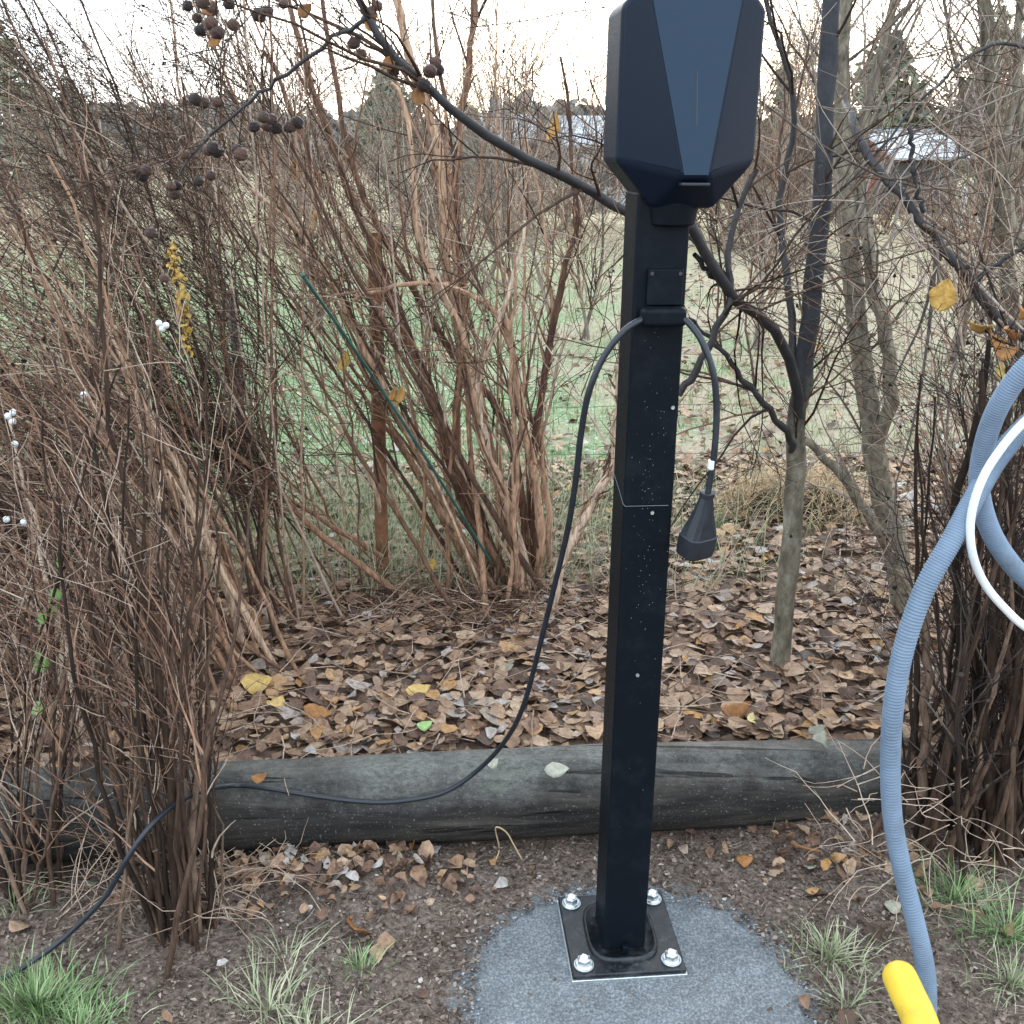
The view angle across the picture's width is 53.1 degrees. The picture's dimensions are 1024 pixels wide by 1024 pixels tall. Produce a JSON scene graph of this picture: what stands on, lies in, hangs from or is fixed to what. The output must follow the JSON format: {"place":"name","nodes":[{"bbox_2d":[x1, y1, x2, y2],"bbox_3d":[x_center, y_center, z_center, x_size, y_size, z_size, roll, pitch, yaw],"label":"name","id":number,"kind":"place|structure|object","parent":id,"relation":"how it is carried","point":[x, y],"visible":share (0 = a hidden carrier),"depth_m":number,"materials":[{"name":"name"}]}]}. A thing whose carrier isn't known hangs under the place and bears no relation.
{"place":"outdoors","nodes":[
{"label":"outdoors","id":0,"kind":"place"},
{"bbox_2d":[479,100,536,199],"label":"evergreen tree","id":1,"kind":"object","parent":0,"point":[508,139],"depth_m":57.24,"materials":[{"name":"plant"}]},
{"bbox_2d":[0,292,1022,533],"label":"lawn grass","id":2,"kind":"structure","parent":0,"point":[602,412],"depth_m":5.93,"materials":[{"name":"plant"}]},
{"bbox_2d":[0,170,1023,1023],"bbox_3d":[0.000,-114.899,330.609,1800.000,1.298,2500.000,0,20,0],"label":"ground","id":3,"kind":"structure","parent":0,"point":[450,1000],"depth_m":2.31,"materials":[{"name":"soil"}]},
{"bbox_2d":[9,920,30,931],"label":"fallen leaf","id":4,"kind":"object","parent":3,"relation":"on","point":[14,926],"visible":1,"depth_m":2.07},
{"bbox_2d":[0,873,79,917],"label":"grass tuft","id":5,"kind":"object","parent":3,"relation":"on","point":[17,907],"visible":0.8,"depth_m":2.13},
{"bbox_2d":[0,19,94,214],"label":"evergreen tree","id":6,"kind":"object","parent":3,"relation":"on","point":[3,98],"visible":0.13,"depth_m":27.37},
{"bbox_2d":[3,79,143,210],"bbox_3d":[-14.241,-12.076,33.958,4.145,4.300,4.024,9,21,24],"label":"evergreen tree","id":7,"kind":"object","parent":3,"relation":"on","point":[88,141],"visible":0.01,"depth_m":33.60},
{"bbox_2d":[0,935,154,1023],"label":"grass tuft","id":8,"kind":"object","parent":3,"relation":"on","point":[42,992],"visible":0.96,"depth_m":1.90,"materials":[{"name":"plant"}]},
{"bbox_2d":[85,880,98,885],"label":"fallen leaf","id":9,"kind":"object","parent":3,"relation":"on","point":[91,883],"visible":0.9,"depth_m":2.19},
{"bbox_2d":[27,980,166,1023],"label":"grass tuft","id":10,"kind":"object","parent":3,"relation":"on","point":[78,1018],"visible":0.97,"depth_m":1.86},
{"bbox_2d":[0,90,223,760],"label":"twiggy shrub","id":11,"kind":"object","parent":3,"relation":"on","point":[39,556],"visible":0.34,"depth_m":2.60,"materials":[{"name":"plant"}]},
{"bbox_2d":[0,81,232,253],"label":"bare bush","id":12,"kind":"object","parent":3,"relation":"on","point":[44,239],"visible":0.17,"depth_m":16.08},
{"bbox_2d":[0,281,235,915],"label":"stem clump","id":13,"kind":"object","parent":3,"relation":"on","point":[17,802],"visible":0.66,"depth_m":2.09,"materials":[{"name":"plant"}]},
{"bbox_2d":[30,559,61,741],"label":"green sprig","id":14,"kind":"object","parent":13,"relation":"attached to","point":[58,594],"visible":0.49,"depth_m":2.05,"materials":[{"name":"green plant"}]},
{"bbox_2d":[8,114,288,234],"bbox_3d":[-6.705,-6.379,19.596,5.256,2.572,3.478,0,20,0],"label":"bare bush","id":15,"kind":"object","parent":3,"relation":"on","point":[186,187],"visible":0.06,"depth_m":19.17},
{"bbox_2d":[0,64,300,685],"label":"twiggy shrub","id":16,"kind":"object","parent":3,"relation":"on","point":[219,658],"visible":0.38,"depth_m":2.64,"materials":[{"name":"brown plant"}]},
{"bbox_2d":[0,391,86,524],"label":"berry sprig","id":17,"kind":"object","parent":16,"relation":"attached to","point":[7,518],"visible":0.72,"depth_m":2.26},
{"bbox_2d":[0,0,307,366],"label":"bare tree","id":18,"kind":"object","parent":3,"relation":"on","point":[140,117],"visible":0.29,"depth_m":7.00,"materials":[{"name":"plant"}]},
{"bbox_2d":[0,18,315,978],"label":"stem clump","id":19,"kind":"object","parent":3,"relation":"on","point":[176,838],"visible":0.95,"depth_m":1.98,"materials":[{"name":"plant"}]},
{"bbox_2d":[133,318,169,338],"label":"berry sprig","id":20,"kind":"object","parent":19,"relation":"attached to","point":[164,326],"visible":0.94,"depth_m":2.19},
{"bbox_2d":[0,758,346,953],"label":"dry stalks","id":21,"kind":"object","parent":3,"relation":"on","point":[222,906],"visible":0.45,"depth_m":2.13,"materials":[{"name":"plant"}]},
{"bbox_2d":[0,0,374,642],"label":"twiggy shrub","id":22,"kind":"object","parent":3,"relation":"on","point":[256,447],"visible":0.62,"depth_m":2.85,"materials":[{"name":"plant"}]},
{"bbox_2d":[0,4,429,657],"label":"twiggy shrub","id":23,"kind":"object","parent":3,"relation":"on","point":[330,542],"visible":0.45,"depth_m":2.99,"materials":[{"name":"brown plant"}]},
{"bbox_2d":[165,240,193,356],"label":"yellow sprig","id":24,"kind":"object","parent":23,"relation":"hanging from","point":[183,293],"visible":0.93,"depth_m":2.56,"materials":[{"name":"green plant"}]},
{"bbox_2d":[0,0,447,269],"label":"bare tree","id":25,"kind":"object","parent":3,"relation":"on","point":[49,137],"visible":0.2,"depth_m":12.90,"materials":[{"name":"plant"}]},
{"bbox_2d":[196,930,354,1023],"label":"grass tuft","id":26,"kind":"object","parent":3,"relation":"on","point":[254,991],"visible":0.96,"depth_m":1.91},
{"bbox_2d":[143,0,410,330],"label":"bare tree","id":27,"kind":"object","parent":3,"relation":"on","point":[302,154],"visible":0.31,"depth_m":8.24,"materials":[{"name":"plant"}]},
{"bbox_2d":[223,919,338,981],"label":"grass tuft","id":28,"kind":"object","parent":3,"relation":"on","point":[296,951],"visible":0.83,"depth_m":2.02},
{"bbox_2d":[256,963,396,1023],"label":"grass tuft","id":29,"kind":"object","parent":3,"relation":"on","point":[305,1015],"visible":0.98,"depth_m":1.87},
{"bbox_2d":[221,103,450,239],"bbox_3d":[-3.501,-6.035,18.248,3.975,2.454,3.768,13,23,33],"label":"bare bush","id":30,"kind":"object","parent":3,"relation":"on","point":[281,166],"visible":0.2,"depth_m":18.36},
{"bbox_2d":[347,916,371,934],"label":"fallen leaf","id":31,"kind":"object","parent":3,"relation":"on","point":[351,923],"visible":0.99,"depth_m":2.08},
{"bbox_2d":[13,0,707,619],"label":"peeling shrub","id":32,"kind":"object","parent":3,"relation":"on","point":[457,470],"visible":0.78,"depth_m":3.13,"materials":[{"name":"brown plant"}]},
{"bbox_2d":[328,940,399,988],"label":"grass tuft","id":33,"kind":"object","parent":3,"relation":"on","point":[363,960],"visible":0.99,"depth_m":2.00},
{"bbox_2d":[339,66,433,189],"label":"evergreen tree","id":34,"kind":"object","parent":3,"relation":"on","point":[371,109],"visible":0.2,"depth_m":68.96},
{"bbox_2d":[265,10,573,234],"bbox_3d":[-2.033,-7.052,19.146,5.891,4.137,5.144,4,20,10],"label":"bare tree","id":35,"kind":"object","parent":3,"relation":"on","point":[405,202],"visible":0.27,"depth_m":19.32,"materials":[{"name":"plant"}]},
{"bbox_2d":[244,0,601,288],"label":"bare tree","id":36,"kind":"object","parent":3,"relation":"on","point":[491,103],"visible":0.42,"depth_m":11.08,"materials":[{"name":"plant"}]},
{"bbox_2d":[311,130,586,227],"bbox_3d":[-1.246,-6.801,21.657,5.606,2.610,3.351,0,20,0],"label":"bare bush","id":37,"kind":"object","parent":3,"relation":"on","point":[421,174],"visible":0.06,"depth_m":20.83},
{"bbox_2d":[0,739,903,864],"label":"log","id":38,"kind":"object","parent":3,"relation":"on","point":[517,793],"visible":0.65,"depth_m":2.29,"materials":[{"name":"wood"}]},
{"bbox_2d":[251,773,266,783],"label":"fallen leaf","id":39,"kind":"object","parent":38,"relation":"on","point":[257,778],"visible":1,"depth_m":2.22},
{"bbox_2d":[488,758,498,768],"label":"fallen leaf","id":40,"kind":"object","parent":38,"relation":"on","point":[493,763],"visible":0.84,"depth_m":2.25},
{"bbox_2d":[812,730,827,747],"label":"fallen leaf","id":41,"kind":"object","parent":38,"relation":"on","point":[821,738],"visible":0.98,"depth_m":2.37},
{"bbox_2d":[453,106,483,187],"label":"evergreen tree","id":42,"kind":"object","parent":3,"relation":"on","point":[468,139],"visible":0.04,"depth_m":70.01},
{"bbox_2d":[4,433,947,610],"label":"rough grass","id":43,"kind":"structure","parent":3,"relation":"on","point":[413,515],"depth_m":3.79,"materials":[{"name":"plant"}]},
{"bbox_2d":[5,233,996,579],"bbox_3d":[0.026,-0.497,3.867,5.940,1.156,1.251,3,20,8],"label":"wire fence","id":44,"kind":"object","parent":3,"relation":"on","point":[381,517],"visible":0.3,"depth_m":3.47,"materials":[{"name":"grey"}]},
{"bbox_2d":[495,826,522,859],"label":"dry stalk","id":45,"kind":"object","parent":3,"relation":"on","point":[506,832],"visible":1,"depth_m":2.15,"materials":[{"name":"plant"}]},
{"bbox_2d":[0,0,1023,668],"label":"fruit tree","id":46,"kind":"object","parent":3,"relation":"on","point":[800,366],"visible":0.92,"depth_m":2.33,"materials":[{"name":"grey plant"}]},
{"bbox_2d":[0,806,1023,1023],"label":"ground debris","id":47,"kind":"object","parent":3,"relation":"on","point":[444,1016],"visible":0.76,"depth_m":2.07,"materials":[{"name":"soil"}]},
{"bbox_2d":[0,448,1023,785],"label":"fallen leaves","id":48,"kind":"object","parent":3,"relation":"on","point":[828,708],"depth_m":2.96,"materials":[{"name":"plant"}]},
{"bbox_2d":[240,672,271,694],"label":"fallen leaf","id":49,"kind":"object","parent":48,"relation":"on","point":[248,680],"visible":0.92,"depth_m":2.81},
{"bbox_2d":[266,695,285,710],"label":"fallen leaf","id":50,"kind":"object","parent":48,"relation":"on","point":[275,700],"visible":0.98,"depth_m":2.70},
{"bbox_2d":[304,703,331,719],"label":"fallen leaf","id":51,"kind":"object","parent":48,"relation":"on","point":[314,710],"visible":1,"depth_m":2.66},
{"bbox_2d":[405,684,430,695],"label":"fallen leaf","id":52,"kind":"object","parent":48,"relation":"on","point":[415,688],"visible":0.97,"depth_m":2.76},
{"bbox_2d":[416,721,431,730],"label":"fallen leaf","id":53,"kind":"object","parent":48,"relation":"on","point":[425,725],"visible":1,"depth_m":2.60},
{"bbox_2d":[499,664,513,670],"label":"fallen leaf","id":54,"kind":"object","parent":48,"relation":"on","point":[509,666],"visible":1,"depth_m":2.88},
{"bbox_2d":[721,701,751,718],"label":"fallen leaf","id":55,"kind":"object","parent":48,"relation":"on","point":[730,709],"visible":0.94,"depth_m":2.69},
{"bbox_2d":[747,712,756,724],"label":"fallen leaf","id":56,"kind":"object","parent":48,"relation":"on","point":[751,717],"visible":0.99,"depth_m":2.65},
{"bbox_2d":[808,725,825,734],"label":"fallen leaf","id":57,"kind":"object","parent":48,"relation":"on","point":[813,730],"visible":0.84,"depth_m":2.61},
{"bbox_2d":[1,257,1023,512],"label":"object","id":58,"kind":"object","parent":3,"relation":"on","point":[687,413],"visible":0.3,"depth_m":5.92,"materials":[{"name":"plant"}]},
{"bbox_2d":[432,130,608,239],"bbox_3d":[0.137,-5.560,18.020,3.672,2.392,3.671,0,20,0],"label":"bare bush","id":59,"kind":"object","parent":3,"relation":"on","point":[547,179],"visible":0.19,"depth_m":18.36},
{"bbox_2d":[234,530,822,688],"bbox_3d":[-0.088,0.305,3.264,2.182,0.429,1.054,0,20,0],"label":"brushwood pile","id":60,"kind":"object","parent":3,"relation":"on","point":[476,600],"visible":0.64,"depth_m":3.25,"materials":[{"name":"plant"}]},
{"bbox_2d":[300,273,491,561],"bbox_3d":[-0.297,-0.215,2.873,0.028,0.944,0.641,18,26,41],"label":"garden cane","id":61,"kind":"object","parent":60,"relation":"on","point":[314,292],"visible":0.99,"depth_m":2.83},
{"bbox_2d":[49,808,1013,1023],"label":"fallen leaves","id":62,"kind":"object","parent":3,"relation":"on","point":[392,861],"visible":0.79,"depth_m":2.21,"materials":[{"name":"brown plant"}]},
{"bbox_2d":[86,472,1010,856],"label":"dead sticks","id":63,"kind":"object","parent":3,"relation":"on","point":[674,582],"visible":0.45,"depth_m":2.90,"materials":[{"name":"plant"}]},
{"bbox_2d":[88,89,1019,170],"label":"woods","id":64,"kind":"object","parent":3,"relation":"on","point":[354,112],"visible":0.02,"depth_m":134.55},
{"bbox_2d":[492,50,625,226],"bbox_3d":[1.594,-7.500,20.581,3.965,3.594,3.974,13,23,32],"label":"bare tree","id":65,"kind":"object","parent":3,"relation":"on","point":[592,200],"visible":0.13,"depth_m":20.85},
{"bbox_2d":[344,0,795,339],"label":"bare tree","id":66,"kind":"object","parent":3,"relation":"on","point":[597,284],"visible":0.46,"depth_m":8.17,"materials":[{"name":"plant"}]},
{"bbox_2d":[461,881,822,1023],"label":"loose grit","id":67,"kind":"object","parent":3,"relation":"on","point":[550,900],"visible":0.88,"depth_m":2.07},
{"bbox_2d":[475,892,813,1023],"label":"gravel patch","id":68,"kind":"object","parent":3,"relation":"on","point":[731,971],"visible":0.78,"depth_m":1.94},
{"bbox_2d":[557,0,764,983],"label":"charging post","id":69,"kind":"object","parent":68,"relation":"on","point":[682,90],"visible":1,"depth_m":1.62,"materials":[{"name":"metal"}]},
{"bbox_2d":[1,317,719,981],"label":"charging cable","id":70,"kind":"object","parent":69,"relation":"hanging from","point":[697,537],"visible":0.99,"depth_m":1.68,"materials":[{"name":"black rubber"}]},
{"bbox_2d":[602,153,776,220],"bbox_3d":[3.689,-6.572,20.367,3.986,2.002,4.199,8,21,21],"label":"bare bush","id":71,"kind":"object","parent":3,"relation":"on","point":[625,195],"visible":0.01,"depth_m":20.19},
{"bbox_2d":[437,0,1023,693],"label":"bare tree","id":72,"kind":"object","parent":3,"relation":"on","point":[859,208],"visible":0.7,"depth_m":2.78,"materials":[{"name":"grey plant"}]},
{"bbox_2d":[737,854,752,866],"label":"fallen leaf","id":73,"kind":"object","parent":3,"relation":"on","point":[743,860],"visible":1,"depth_m":2.27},
{"bbox_2d":[576,0,932,243],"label":"bare tree","id":74,"kind":"object","parent":3,"relation":"on","point":[722,200],"visible":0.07,"depth_m":16.34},
{"bbox_2d":[705,116,854,248],"bbox_3d":[3.589,-4.896,16.030,3.080,2.627,4.488,0,20,0],"label":"bare bush","id":75,"kind":"object","parent":3,"relation":"on","point":[727,230],"visible":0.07,"depth_m":16.02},
{"bbox_2d":[755,61,812,180],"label":"evergreen tree","id":76,"kind":"object","parent":3,"relation":"on","point":[775,118],"visible":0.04,"depth_m":61.01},
{"bbox_2d":[689,441,900,535],"bbox_3d":[1.183,-0.058,4.212,0.952,0.417,0.799,0,20,0],"label":"straw heap","id":77,"kind":"object","parent":3,"relation":"on","point":[838,501],"visible":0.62,"depth_m":4.14,"materials":[{"name":"plant"}]},
{"bbox_2d":[791,841,820,852],"bbox_3d":[0.651,0.744,2.272,0.066,0.016,0.010,5,20,14],"label":"wood chip","id":78,"kind":"object","parent":3,"relation":"on","point":[804,847],"visible":0.99,"depth_m":2.27,"materials":[{"name":"orange plant"}]},
{"bbox_2d":[802,863,815,868],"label":"fallen leaf","id":79,"kind":"object","parent":3,"relation":"on","point":[809,866],"visible":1,"depth_m":2.25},
{"bbox_2d":[691,0,934,350],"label":"bare tree","id":80,"kind":"object","parent":3,"relation":"on","point":[770,238],"visible":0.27,"depth_m":7.67,"materials":[{"name":"plant"}]},
{"bbox_2d":[743,0,903,247],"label":"bare tree","id":81,"kind":"object","parent":3,"relation":"on","point":[809,140],"visible":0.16,"depth_m":15.06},
{"bbox_2d":[765,907,905,986],"bbox_3d":[0.636,0.849,2.010,0.297,0.114,0.212,0,20,0],"label":"grass tuft","id":82,"kind":"object","parent":3,"relation":"on","point":[834,954],"visible":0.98,"depth_m":2.00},
{"bbox_2d":[733,169,943,234],"bbox_3d":[6.070,-5.801,19.427,4.242,1.564,2.750,5,20,13],"label":"bare bush","id":83,"kind":"object","parent":3,"relation":"on","point":[882,215],"visible":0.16,"depth_m":19.23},
{"bbox_2d":[802,960,897,1023],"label":"grass tuft","id":84,"kind":"object","parent":3,"relation":"on","point":[859,997],"visible":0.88,"depth_m":1.90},
{"bbox_2d":[832,22,948,189],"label":"evergreen tree","id":85,"kind":"object","parent":3,"relation":"on","point":[897,120],"visible":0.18,"depth_m":56.40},
{"bbox_2d":[758,0,1023,413],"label":"bare tree","id":86,"kind":"object","parent":3,"relation":"on","point":[1016,106],"visible":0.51,"depth_m":3.04,"materials":[{"name":"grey plant"}]},
{"bbox_2d":[884,899,900,913],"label":"fallen leaf","id":87,"kind":"object","parent":3,"relation":"on","point":[890,907],"visible":0.79,"depth_m":2.13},
{"bbox_2d":[766,676,1023,938],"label":"dry stalks","id":88,"kind":"object","parent":3,"relation":"on","point":[886,863],"visible":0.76,"depth_m":2.13,"materials":[{"name":"plant"}]},
{"bbox_2d":[770,14,1023,723],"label":"twiggy shrub","id":89,"kind":"object","parent":3,"relation":"on","point":[959,315],"visible":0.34,"depth_m":2.59,"materials":[{"name":"plant"}]},
{"bbox_2d":[786,189,1023,886],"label":"dark hedge shrub","id":90,"kind":"object","parent":3,"relation":"on","point":[993,757],"visible":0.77,"depth_m":2.17,"materials":[{"name":"plant"}]},
{"bbox_2d":[928,279,956,311],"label":"hanging leaf","id":91,"kind":"object","parent":90,"relation":"hanging from","point":[944,292],"visible":1,"depth_m":1.98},
{"bbox_2d":[968,306,1023,379],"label":"rusty leaf spray","id":92,"kind":"object","parent":90,"relation":"attached to","point":[982,329],"visible":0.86,"depth_m":2.00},
{"bbox_2d":[882,960,939,1023],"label":"yellow tube","id":93,"kind":"object","parent":3,"relation":"on","point":[910,999],"visible":1,"depth_m":1.64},
{"bbox_2d":[876,0,1023,360],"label":"bare tree","id":94,"kind":"object","parent":3,"relation":"on","point":[991,227],"visible":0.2,"depth_m":7.21,"materials":[{"name":"plant"}]},
{"bbox_2d":[877,836,1023,939],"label":"grass tuft","id":95,"kind":"object","parent":3,"relation":"on","point":[962,889],"visible":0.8,"depth_m":2.17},
{"bbox_2d":[880,414,1023,1014],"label":"corrugated hose","id":96,"kind":"object","parent":3,"relation":"on","point":[941,558],"visible":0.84,"depth_m":1.69,"materials":[{"name":"plastic"}]},
{"bbox_2d":[965,417,1023,630],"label":"white tube","id":97,"kind":"object","parent":96,"relation":"attached to","point":[983,476],"visible":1,"depth_m":1.58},
{"bbox_2d":[968,355,1023,589],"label":"corrugated hose","id":98,"kind":"object","parent":96,"relation":"attached to","point":[1005,394],"visible":0.87,"depth_m":1.59,"materials":[{"name":"plastic"}]},
{"bbox_2d":[886,868,1023,988],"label":"grass tuft","id":99,"kind":"object","parent":3,"relation":"on","point":[1019,922],"visible":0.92,"depth_m":2.07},
{"bbox_2d":[888,0,1023,265],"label":"bare tree","id":100,"kind":"object","parent":3,"relation":"on","point":[982,145],"visible":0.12,"depth_m":13.48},
{"bbox_2d":[891,182,1023,243],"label":"bare bush","id":101,"kind":"object","parent":3,"relation":"on","point":[942,217],"visible":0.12,"depth_m":17.36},
{"bbox_2d":[922,1,1023,196],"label":"evergreen tree","id":102,"kind":"object","parent":3,"relation":"on","point":[998,28],"visible":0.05,"depth_m":58.81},
{"bbox_2d":[936,926,1023,1013],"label":"grass tuft","id":103,"kind":"object","parent":3,"relation":"on","point":[1018,975],"visible":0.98,"depth_m":1.94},
{"bbox_2d":[978,897,993,909],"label":"fallen leaf","id":104,"kind":"object","parent":3,"relation":"on","point":[984,907],"visible":0.54,"depth_m":2.13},
{"bbox_2d":[0,0,1023,127],"label":"sky","id":105,"kind":"structure","parent":0,"point":[602,16],"materials":[{"name":"white"}]},
{"bbox_2d":[558,116,625,205],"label":"house","id":106,"kind":"structure","parent":0,"point":[578,146],"depth_m":49.61,"materials":[{"name":"metal"}]},
{"bbox_2d":[601,169,615,186],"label":"window","id":107,"kind":"structure","parent":106,"relation":"in","point":[608,177],"depth_m":49.43,"materials":[{"name":"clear glass"}]},
{"bbox_2d":[853,129,973,214],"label":"house","id":108,"kind":"structure","parent":0,"point":[900,171],"depth_m":42.44,"materials":[{"name":"metal"}]},
{"bbox_2d":[906,179,923,198],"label":"window","id":109,"kind":"structure","parent":108,"relation":"in","point":[907,179],"depth_m":42.23,"materials":[{"name":"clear glass"}]},
{"bbox_2d":[933,179,950,198],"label":"window","id":110,"kind":"structure","parent":108,"relation":"in","point":[937,193],"depth_m":42.33,"materials":[{"name":"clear glass"}]}
]}

